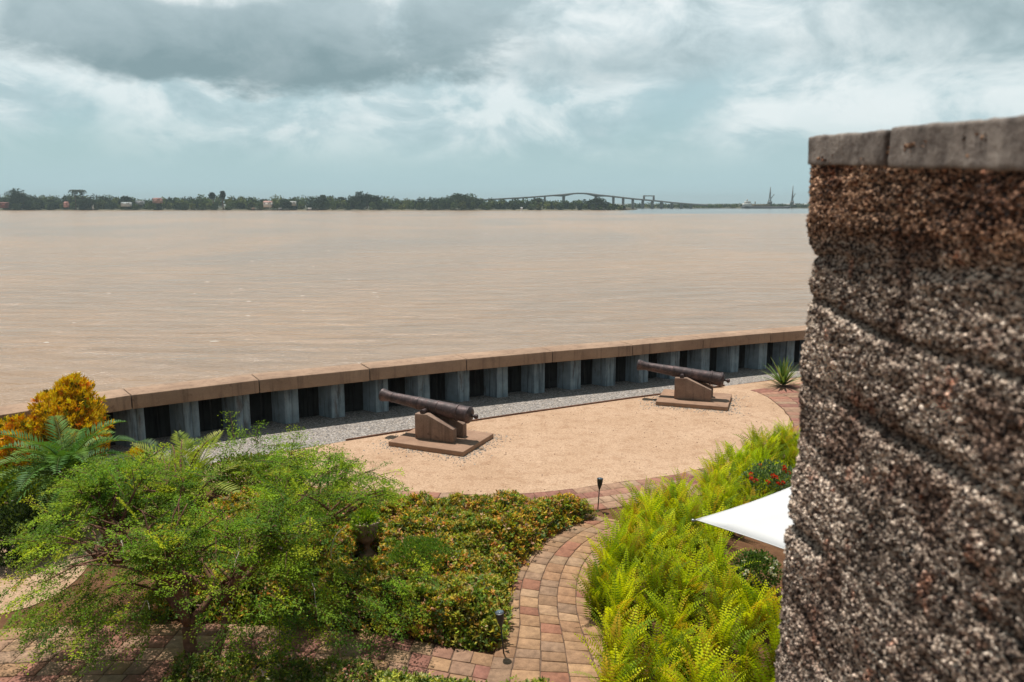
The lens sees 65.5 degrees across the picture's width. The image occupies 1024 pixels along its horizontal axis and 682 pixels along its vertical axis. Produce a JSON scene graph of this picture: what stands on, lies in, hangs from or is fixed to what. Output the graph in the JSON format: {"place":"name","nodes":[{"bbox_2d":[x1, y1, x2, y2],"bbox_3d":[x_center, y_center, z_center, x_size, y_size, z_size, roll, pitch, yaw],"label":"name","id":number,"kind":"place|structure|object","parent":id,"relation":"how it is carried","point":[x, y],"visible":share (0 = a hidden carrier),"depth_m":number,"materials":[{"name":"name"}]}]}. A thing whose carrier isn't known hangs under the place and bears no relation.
{"place":"outdoors","nodes":[
{"label":"outdoors","id":0,"kind":"place"},
{"bbox_2d":[0,522,101,612],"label":"sand path","id":1,"kind":"structure","parent":0,"point":[4,570],"depth_m":13.02,"materials":[{"name":"beige sand"}]},
{"bbox_2d":[0,415,136,533],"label":"pygmy palm","id":2,"kind":"object","parent":1,"relation":"on","point":[67,456],"visible":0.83,"depth_m":14.29,"materials":[{"name":"green plant"}]},
{"bbox_2d":[0,624,493,681],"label":"brick path","id":3,"kind":"structure","parent":0,"point":[53,669],"depth_m":10.71,"materials":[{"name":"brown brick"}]},
{"bbox_2d":[0,205,637,209],"bbox_3d":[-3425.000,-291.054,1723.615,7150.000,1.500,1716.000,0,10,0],"label":"bank","id":4,"kind":"structure","parent":0,"point":[220,208],"depth_m":885.54,"materials":[{"name":"green plant"}]},
{"bbox_2d":[4,188,41,204],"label":"shore tree","id":5,"kind":"object","parent":4,"relation":"on","point":[18,197],"visible":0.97,"depth_m":876.85,"materials":[{"name":"green plant"}]},
{"bbox_2d":[0,192,625,209],"bbox_3d":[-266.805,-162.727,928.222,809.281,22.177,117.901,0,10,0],"label":"riverside woods","id":6,"kind":"object","parent":4,"relation":"on","point":[202,202],"visible":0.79,"depth_m":892.29,"materials":[{"name":"green plant"}]},
{"bbox_2d":[348,191,380,208],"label":"shore tree","id":7,"kind":"object","parent":4,"relation":"on","point":[367,199],"visible":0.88,"depth_m":894.35,"materials":[{"name":"green plant"}]},
{"bbox_2d":[438,193,484,207],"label":"shore tree","id":8,"kind":"object","parent":4,"relation":"on","point":[459,196],"visible":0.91,"depth_m":883.48,"materials":[{"name":"green plant"}]},
{"bbox_2d":[0,377,800,681],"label":"garden ground","id":9,"kind":"structure","parent":0,"point":[745,542],"depth_m":12.26,"materials":[{"name":"soil"}]},
{"bbox_2d":[0,462,62,518],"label":"leafy shrub","id":10,"kind":"object","parent":9,"relation":"on","point":[7,481],"visible":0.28,"depth_m":15.09,"materials":[{"name":"green plant"}]},
{"bbox_2d":[0,497,63,567],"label":"dark shrub","id":11,"kind":"object","parent":9,"relation":"on","point":[9,519],"visible":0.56,"depth_m":13.32,"materials":[{"name":"green plant"}]},
{"bbox_2d":[0,371,115,477],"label":"croton","id":12,"kind":"object","parent":9,"relation":"on","point":[75,401],"visible":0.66,"depth_m":17.09,"materials":[{"name":"yellow plant"}]},
{"bbox_2d":[109,437,215,514],"bbox_3d":[-7.083,2.721,16.288,1.866,1.283,2.061,3,10,16],"label":"pygmy palm","id":13,"kind":"object","parent":9,"relation":"on","point":[149,441],"visible":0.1,"depth_m":16.41,"materials":[{"name":"green plant"}]},
{"bbox_2d":[130,430,247,530],"bbox_3d":[-6.387,2.615,15.770,2.332,1.619,2.815,0,10,0],"label":"young palm","id":14,"kind":"object","parent":9,"relation":"on","point":[190,454],"visible":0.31,"depth_m":15.74,"materials":[{"name":"green plant"}]},
{"bbox_2d":[0,411,444,681],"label":"spreading tree","id":15,"kind":"object","parent":9,"relation":"on","point":[274,522],"visible":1,"depth_m":10.13,"materials":[{"name":"green plant"}]},
{"bbox_2d":[204,450,310,497],"bbox_3d":[-5.240,2.776,16.535,2.260,0.984,1.646,-2,10,-13],"label":"leafy shrub","id":16,"kind":"object","parent":9,"relation":"on","point":[243,478],"visible":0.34,"depth_m":16.24,"materials":[{"name":"green plant"}]},
{"bbox_2d":[161,649,385,681],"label":"shrubs","id":17,"kind":"object","parent":9,"relation":"on","point":[321,672],"visible":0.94,"depth_m":9.80,"materials":[{"name":"green plant"}]},
{"bbox_2d":[136,526,520,651],"bbox_3d":[-2.680,3.592,12.306,5.725,0.809,3.299,0,10,0],"label":"flowering hedge","id":18,"kind":"object","parent":9,"relation":"on","point":[463,586],"visible":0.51,"depth_m":11.68,"materials":[{"name":"green plant"}]},
{"bbox_2d":[352,517,379,560],"bbox_3d":[-2.490,3.387,13.629,0.476,0.670,0.476,0,10,0],"label":"garden urn","id":19,"kind":"object","parent":9,"relation":"on","point":[366,541],"visible":0.66,"depth_m":13.50,"materials":[{"name":"metal"}]},
{"bbox_2d":[348,506,382,538],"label":"urn plant","id":20,"kind":"object","parent":19,"relation":"in","point":[365,517],"visible":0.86,"depth_m":13.47,"materials":[{"name":"green plant"}]},
{"bbox_2d":[169,484,598,565],"bbox_3d":[-2.091,3.217,14.520,7.605,0.793,2.794,0,10,0],"label":"flowering hedge","id":21,"kind":"object","parent":9,"relation":"on","point":[464,513],"visible":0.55,"depth_m":14.45,"materials":[{"name":"green plant"}]},
{"bbox_2d":[0,325,806,464],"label":"river wall","id":22,"kind":"structure","parent":9,"relation":"on","point":[193,408],"depth_m":23.61,"materials":[{"name":"concrete"}]},
{"bbox_2d":[8,362,800,500],"bbox_3d":[3.189,1.783,24.817,44.710,0.001,4.747,-5,11,-28],"label":"gravel strip","id":23,"kind":"object","parent":9,"relation":"on","point":[350,424],"visible":0.43,"depth_m":22.90,"materials":[{"name":"grey gravel"}]},
{"bbox_2d":[386,534,459,578],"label":"feathery shrub","id":24,"kind":"object","parent":9,"relation":"on","point":[434,546],"visible":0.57,"depth_m":12.40,"materials":[{"name":"green plant"}]},
{"bbox_2d":[373,665,549,681],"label":"shrubs","id":25,"kind":"object","parent":9,"relation":"on","point":[393,675],"visible":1,"depth_m":9.66,"materials":[{"name":"green plant"}]},
{"bbox_2d":[567,559,617,620],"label":"fern","id":26,"kind":"object","parent":9,"relation":"on","point":[594,600],"visible":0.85,"depth_m":11.60,"materials":[{"name":"green plant"}]},
{"bbox_2d":[586,532,623,578],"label":"fern","id":27,"kind":"object","parent":9,"relation":"on","point":[603,557],"visible":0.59,"depth_m":12.71,"materials":[{"name":"green plant"}]},
{"bbox_2d":[569,640,644,681],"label":"fern","id":28,"kind":"object","parent":9,"relation":"on","point":[600,679],"visible":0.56,"depth_m":9.78,"materials":[{"name":"green plant"}]},
{"bbox_2d":[584,608,640,652],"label":"fern","id":29,"kind":"object","parent":9,"relation":"on","point":[605,635],"visible":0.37,"depth_m":10.67,"materials":[{"name":"green plant"}]},
{"bbox_2d":[578,550,647,607],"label":"fern","id":30,"kind":"object","parent":9,"relation":"on","point":[601,580],"visible":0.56,"depth_m":11.99,"materials":[{"name":"green plant"}]},
{"bbox_2d":[588,514,641,567],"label":"fern","id":31,"kind":"object","parent":9,"relation":"on","point":[620,536],"visible":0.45,"depth_m":13.14,"materials":[{"name":"green plant"}]},
{"bbox_2d":[574,605,656,675],"bbox_3d":[1.440,3.889,10.276,0.943,0.783,0.984,6,11,31],"label":"fern","id":32,"kind":"object","parent":9,"relation":"on","point":[613,641],"visible":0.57,"depth_m":10.20,"materials":[{"name":"green plant"}]},
{"bbox_2d":[579,575,652,634],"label":"fern","id":33,"kind":"object","parent":9,"relation":"on","point":[612,604],"visible":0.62,"depth_m":11.14,"materials":[{"name":"green plant"}]},
{"bbox_2d":[583,643,648,681],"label":"fern","id":34,"kind":"object","parent":9,"relation":"on","point":[601,675],"visible":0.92,"depth_m":9.56,"materials":[{"name":"green plant"}]},
{"bbox_2d":[599,503,649,544],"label":"fern","id":35,"kind":"object","parent":9,"relation":"on","point":[629,525],"visible":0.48,"depth_m":13.95,"materials":[{"name":"green plant"}]},
{"bbox_2d":[603,559,647,617],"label":"fern","id":36,"kind":"object","parent":9,"relation":"on","point":[624,593],"visible":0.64,"depth_m":11.56,"materials":[{"name":"green plant"}]},
{"bbox_2d":[605,526,649,578],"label":"fern","id":37,"kind":"object","parent":9,"relation":"on","point":[632,548],"visible":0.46,"depth_m":12.73,"materials":[{"name":"green plant"}]},
{"bbox_2d":[609,493,650,530],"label":"fern","id":38,"kind":"object","parent":9,"relation":"on","point":[627,514],"visible":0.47,"depth_m":14.41,"materials":[{"name":"green plant"}]},
{"bbox_2d":[605,601,657,653],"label":"fern","id":39,"kind":"object","parent":9,"relation":"on","point":[640,638],"visible":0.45,"depth_m":10.64,"materials":[{"name":"green plant"}]},
{"bbox_2d":[604,629,674,681],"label":"fern","id":40,"kind":"object","parent":9,"relation":"on","point":[641,675],"visible":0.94,"depth_m":9.56,"materials":[{"name":"green plant"}]},
{"bbox_2d":[624,577,662,627],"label":"fern","id":41,"kind":"object","parent":9,"relation":"on","point":[641,598],"visible":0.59,"depth_m":11.32,"materials":[{"name":"green plant"}]},
{"bbox_2d":[624,477,662,520],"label":"fern","id":42,"kind":"object","parent":9,"relation":"on","point":[637,493],"visible":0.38,"depth_m":15.29,"materials":[{"name":"green plant"}]},
{"bbox_2d":[621,544,676,590],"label":"fern","id":43,"kind":"object","parent":9,"relation":"on","point":[653,561],"visible":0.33,"depth_m":12.35,"materials":[{"name":"green plant"}]},
{"bbox_2d":[626,489,673,530],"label":"fern","id":44,"kind":"object","parent":9,"relation":"on","point":[652,516],"visible":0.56,"depth_m":14.32,"materials":[{"name":"green plant"}]},
{"bbox_2d":[623,520,678,571],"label":"fern","id":45,"kind":"object","parent":9,"relation":"on","point":[648,542],"visible":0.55,"depth_m":13.17,"materials":[{"name":"green plant"}]},
{"bbox_2d":[633,551,689,613],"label":"fern","id":46,"kind":"object","parent":9,"relation":"on","point":[656,581],"visible":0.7,"depth_m":11.76,"materials":[{"name":"green plant"}]},
{"bbox_2d":[627,610,696,674],"bbox_3d":[1.919,3.893,10.285,0.835,0.782,0.937,8,13,38],"label":"fern","id":47,"kind":"object","parent":9,"relation":"on","point":[661,645],"visible":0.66,"depth_m":10.26,"materials":[{"name":"green plant"}]},
{"bbox_2d":[634,516,692,560],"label":"fern","id":48,"kind":"object","parent":9,"relation":"on","point":[666,543],"visible":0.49,"depth_m":13.36,"materials":[{"name":"green plant"}]},
{"bbox_2d":[639,508,690,545],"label":"fern","id":49,"kind":"object","parent":9,"relation":"on","point":[657,518],"visible":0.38,"depth_m":14.11,"materials":[{"name":"green plant"}]},
{"bbox_2d":[633,583,705,648],"bbox_3d":[2.198,3.750,10.768,0.761,0.917,1.219,-6,11,-36],"label":"fern","id":50,"kind":"object","parent":9,"relation":"on","point":[673,629],"visible":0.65,"depth_m":10.77,"materials":[{"name":"green plant"}]},
{"bbox_2d":[644,644,700,681],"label":"fern","id":51,"kind":"object","parent":9,"relation":"on","point":[674,665],"visible":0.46,"depth_m":9.86,"materials":[{"name":"green plant"}]},
{"bbox_2d":[645,583,700,634],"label":"fern","id":52,"kind":"object","parent":9,"relation":"on","point":[662,607],"visible":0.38,"depth_m":11.18,"materials":[{"name":"green plant"}]},
{"bbox_2d":[649,477,700,521],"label":"fern","id":53,"kind":"object","parent":9,"relation":"on","point":[668,503],"visible":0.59,"depth_m":15.13,"materials":[{"name":"green plant"}]},
{"bbox_2d":[642,549,714,610],"bbox_3d":[2.625,3.586,11.842,0.734,0.906,1.252,-8,12,-38],"label":"fern","id":54,"kind":"object","parent":9,"relation":"on","point":[689,589],"visible":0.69,"depth_m":11.79,"materials":[{"name":"green plant"}]},
{"bbox_2d":[652,475,705,507],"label":"fern","id":55,"kind":"object","parent":9,"relation":"on","point":[690,483],"visible":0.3,"depth_m":15.54,"materials":[{"name":"green plant"}]},
{"bbox_2d":[657,513,707,556],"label":"fern","id":56,"kind":"object","parent":9,"relation":"on","point":[680,529],"visible":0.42,"depth_m":13.56,"materials":[{"name":"green plant"}]},
{"bbox_2d":[658,631,710,679],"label":"fern","id":57,"kind":"object","parent":9,"relation":"on","point":[682,654],"visible":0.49,"depth_m":10.10,"materials":[{"name":"green plant"}]},
{"bbox_2d":[669,495,703,539],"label":"fern","id":58,"kind":"object","parent":9,"relation":"on","point":[694,510],"visible":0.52,"depth_m":14.24,"materials":[{"name":"green plant"}]},
{"bbox_2d":[670,525,705,568],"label":"fern","id":59,"kind":"object","parent":9,"relation":"on","point":[684,545],"visible":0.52,"depth_m":13.14,"materials":[{"name":"green plant"}]},
{"bbox_2d":[661,554,717,601],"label":"fern","id":60,"kind":"object","parent":9,"relation":"on","point":[699,578],"visible":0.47,"depth_m":12.04,"materials":[{"name":"green plant"}]},
{"bbox_2d":[659,545,722,591],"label":"fern","id":61,"kind":"object","parent":9,"relation":"on","point":[697,566],"visible":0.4,"depth_m":12.35,"materials":[{"name":"green plant"}]},
{"bbox_2d":[677,591,706,627],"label":"fern","id":62,"kind":"object","parent":9,"relation":"on","point":[691,616],"visible":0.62,"depth_m":11.32,"materials":[{"name":"green plant"}]},
{"bbox_2d":[673,506,720,552],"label":"fern","id":63,"kind":"object","parent":9,"relation":"on","point":[703,534],"visible":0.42,"depth_m":13.74,"materials":[{"name":"green plant"}]},
{"bbox_2d":[654,639,742,681],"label":"fern","id":64,"kind":"object","parent":9,"relation":"on","point":[700,676],"visible":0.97,"depth_m":9.49,"materials":[{"name":"green plant"}]},
{"bbox_2d":[676,614,724,669],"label":"fern","id":65,"kind":"object","parent":9,"relation":"on","point":[711,635],"visible":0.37,"depth_m":10.34,"materials":[{"name":"green plant"}]},
{"bbox_2d":[682,483,737,528],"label":"fern","id":66,"kind":"object","parent":9,"relation":"on","point":[713,502],"visible":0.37,"depth_m":14.74,"materials":[{"name":"green plant"}]},
{"bbox_2d":[690,577,737,627],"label":"fern","id":67,"kind":"object","parent":9,"relation":"on","point":[710,599],"visible":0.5,"depth_m":11.36,"materials":[{"name":"green plant"}]},
{"bbox_2d":[671,629,757,681],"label":"fern","id":68,"kind":"object","parent":9,"relation":"on","point":[705,639],"visible":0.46,"depth_m":9.95,"materials":[{"name":"green plant"}]},
{"bbox_2d":[698,499,730,547],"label":"fern","id":69,"kind":"object","parent":9,"relation":"on","point":[712,528],"visible":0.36,"depth_m":13.70,"materials":[{"name":"green plant"}]},
{"bbox_2d":[690,458,743,494],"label":"fern","id":70,"kind":"object","parent":9,"relation":"on","point":[714,473],"visible":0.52,"depth_m":16.45,"materials":[{"name":"green plant"}]},
{"bbox_2d":[689,564,746,613],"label":"fern","id":71,"kind":"object","parent":9,"relation":"on","point":[715,580],"visible":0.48,"depth_m":11.74,"materials":[{"name":"green plant"}]},
{"bbox_2d":[696,587,745,640],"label":"fern","id":72,"kind":"object","parent":9,"relation":"on","point":[716,608],"visible":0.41,"depth_m":10.95,"materials":[{"name":"green plant"}]},
{"bbox_2d":[701,440,740,478],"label":"fern","id":73,"kind":"object","parent":9,"relation":"on","point":[717,459],"visible":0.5,"depth_m":17.37,"materials":[{"name":"green plant"}]},
{"bbox_2d":[687,532,760,587],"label":"fern","id":74,"kind":"object","parent":9,"relation":"on","point":[720,557],"visible":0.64,"depth_m":12.49,"materials":[{"name":"green plant"}]},
{"bbox_2d":[687,600,761,660],"bbox_3d":[2.804,3.846,10.562,0.974,0.774,0.617,-6,11,-30],"label":"fern","id":75,"kind":"object","parent":9,"relation":"on","point":[724,633],"visible":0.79,"depth_m":10.51,"materials":[{"name":"green plant"}]},
{"bbox_2d":[698,653,760,681],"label":"fern","id":76,"kind":"object","parent":9,"relation":"on","point":[729,671],"visible":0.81,"depth_m":9.44,"materials":[{"name":"green plant"}]},
{"bbox_2d":[708,472,755,509],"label":"fern","id":77,"kind":"object","parent":9,"relation":"on","point":[727,494],"visible":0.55,"depth_m":15.36,"materials":[{"name":"green plant"}]},
{"bbox_2d":[720,438,749,470],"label":"fern","id":78,"kind":"object","parent":9,"relation":"on","point":[740,451],"visible":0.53,"depth_m":17.64,"materials":[{"name":"green plant"}]},
{"bbox_2d":[691,486,793,548],"bbox_3d":[4.519,2.988,9.592,3.331,2.836,3.331,-8,13,-38],"label":"shade sail","id":79,"kind":"object","parent":9,"relation":"on","point":[767,519],"visible":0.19,"depth_m":9.48,"materials":[{"name":"white fabric"}]},
{"bbox_2d":[724,626,769,677],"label":"fern","id":80,"kind":"object","parent":9,"relation":"on","point":[747,648],"visible":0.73,"depth_m":10.11,"materials":[{"name":"green plant"}]},
{"bbox_2d":[720,651,775,681],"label":"fern","id":81,"kind":"object","parent":9,"relation":"on","point":[735,666],"visible":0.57,"depth_m":9.70,"materials":[{"name":"green plant"}]},
{"bbox_2d":[718,564,780,612],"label":"fern","id":82,"kind":"object","parent":9,"relation":"on","point":[738,583],"visible":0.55,"depth_m":11.83,"materials":[{"name":"green plant"}]},
{"bbox_2d":[731,604,771,650],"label":"fern","id":83,"kind":"object","parent":9,"relation":"on","point":[748,626],"visible":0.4,"depth_m":10.71,"materials":[{"name":"green plant"}]},
{"bbox_2d":[727,614,780,681],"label":"fern","id":84,"kind":"object","parent":9,"relation":"on","point":[771,654],"visible":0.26,"depth_m":9.97,"materials":[{"name":"green plant"}]},
{"bbox_2d":[729,577,781,636],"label":"fern","id":85,"kind":"object","parent":9,"relation":"on","point":[749,610],"visible":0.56,"depth_m":11.09,"materials":[{"name":"green plant"}]},
{"bbox_2d":[730,548,783,595],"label":"white flower shrub","id":86,"kind":"object","parent":9,"relation":"on","point":[754,556],"visible":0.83,"depth_m":12.28,"materials":[{"name":"green plant"}]},
{"bbox_2d":[736,571,781,626],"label":"fern","id":87,"kind":"object","parent":9,"relation":"on","point":[757,594],"visible":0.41,"depth_m":11.30,"materials":[{"name":"green plant"}]},
{"bbox_2d":[746,654,775,681],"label":"fern","id":88,"kind":"object","parent":9,"relation":"on","point":[758,675],"visible":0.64,"depth_m":9.28,"materials":[{"name":"green plant"}]},
{"bbox_2d":[739,459,792,498],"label":"red flower shrub","id":89,"kind":"object","parent":9,"relation":"on","point":[775,471],"visible":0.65,"depth_m":15.76,"materials":[{"name":"green plant"}]},
{"bbox_2d":[757,591,781,646],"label":"fern","id":90,"kind":"object","parent":9,"relation":"on","point":[773,609],"visible":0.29,"depth_m":10.96,"materials":[{"name":"green plant"}]},
{"bbox_2d":[0,204,817,405],"bbox_3d":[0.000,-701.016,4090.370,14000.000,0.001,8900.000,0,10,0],"label":"river water","id":91,"kind":"structure","parent":0,"point":[110,300],"depth_m":79.30,"materials":[{"name":"brown liquid"}]},
{"bbox_2d":[483,193,707,208],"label":"river bridge","id":92,"kind":"structure","parent":91,"relation":"in","point":[624,198],"depth_m":1127.07,"materials":[{"name":"concrete"}]},
{"bbox_2d":[741,199,791,208],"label":"cargo ship","id":93,"kind":"object","parent":91,"relation":"on","point":[746,204],"visible":0.94,"depth_m":1162.04},
{"bbox_2d":[202,388,792,494],"bbox_3d":[1.239,2.613,19.983,17.037,0.001,6.171,-5,11,-28],"label":"sand court","id":94,"kind":"object","parent":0,"point":[586,463],"visible":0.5,"depth_m":19.70,"materials":[{"name":"beige sand"}]},
{"bbox_2d":[389,412,493,456],"bbox_3d":[-1.780,2.180,20.184,2.100,0.785,1.720,4,11,24],"label":"gun mount","id":95,"kind":"object","parent":94,"relation":"on","point":[431,432],"visible":0.9,"depth_m":19.86,"materials":[{"name":"concrete"}]},
{"bbox_2d":[379,388,477,423],"bbox_3d":[-2.126,1.653,20.249,2.822,0.655,0.690,4,11,24],"label":"cannon","id":96,"kind":"object","parent":95,"relation":"on","point":[459,412],"visible":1,"depth_m":20.02,"materials":[{"name":"metal"}]},
{"bbox_2d":[346,384,724,440],"bbox_3d":[1.381,1.996,23.451,12.904,0.055,0.186,-5,11,-28],"label":"edging strip","id":97,"kind":"object","parent":94,"relation":"on","point":[373,435],"visible":0.73,"depth_m":23.04,"materials":[{"name":"beige concrete"}]},
{"bbox_2d":[363,390,753,465],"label":"loose gravel","id":98,"kind":"structure","parent":94,"relation":"on","point":[495,438],"depth_m":20.62,"materials":[{"name":"beige gravel"}]},
{"bbox_2d":[656,377,731,410],"bbox_3d":[5.582,1.465,24.308,2.100,0.785,1.720,3,10,19],"label":"gun mount","id":99,"kind":"object","parent":94,"relation":"on","point":[686,392],"visible":0.92,"depth_m":23.96,"materials":[{"name":"concrete"}]},
{"bbox_2d":[637,359,729,386],"bbox_3d":[5.225,0.981,24.349,2.821,0.677,0.690,3,10,19],"label":"cannon","id":100,"kind":"object","parent":99,"relation":"on","point":[710,377],"visible":0.98,"depth_m":24.16,"materials":[{"name":"metal"}]},
{"bbox_2d":[0,0,1023,203],"label":"sky","id":101,"kind":"structure","parent":0,"point":[682,101],"materials":[{"name":"grey"}]},
{"bbox_2d":[239,382,802,517],"bbox_3d":[3.447,2.704,19.456,19.371,0.023,6.164,-6,12,-33],"label":"brick ring","id":102,"kind":"object","parent":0,"point":[789,406],"visible":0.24,"depth_m":17.04,"materials":[{"name":"brown brick"}]},
{"bbox_2d":[760,356,800,385],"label":"spiky agave","id":103,"kind":"object","parent":102,"relation":"on","point":[783,378],"visible":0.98,"depth_m":26.33,"materials":[{"name":"green plant"}]},
{"bbox_2d":[487,514,624,681],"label":"brick path","id":104,"kind":"structure","parent":0,"point":[527,664],"depth_m":11.68,"materials":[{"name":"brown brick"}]},
{"bbox_2d":[616,204,808,207],"bbox_3d":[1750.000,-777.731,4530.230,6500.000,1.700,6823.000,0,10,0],"label":"land","id":105,"kind":"structure","parent":0,"point":[694,207],"depth_m":1202.95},
{"bbox_2d":[625,201,809,207],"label":"distant woods","id":106,"kind":"object","parent":105,"relation":"on","point":[797,205],"visible":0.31,"depth_m":1186.99,"materials":[{"name":"green plant"}]},
{"bbox_2d":[723,378,801,396],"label":"sand path","id":107,"kind":"structure","parent":0,"point":[757,385],"depth_m":26.55,"materials":[{"name":"beige sand"}]},
{"bbox_2d":[774,115,1023,681],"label":"fort wall","id":108,"kind":"structure","parent":0,"point":[903,552],"depth_m":2.18,"materials":[{"name":"stone"}]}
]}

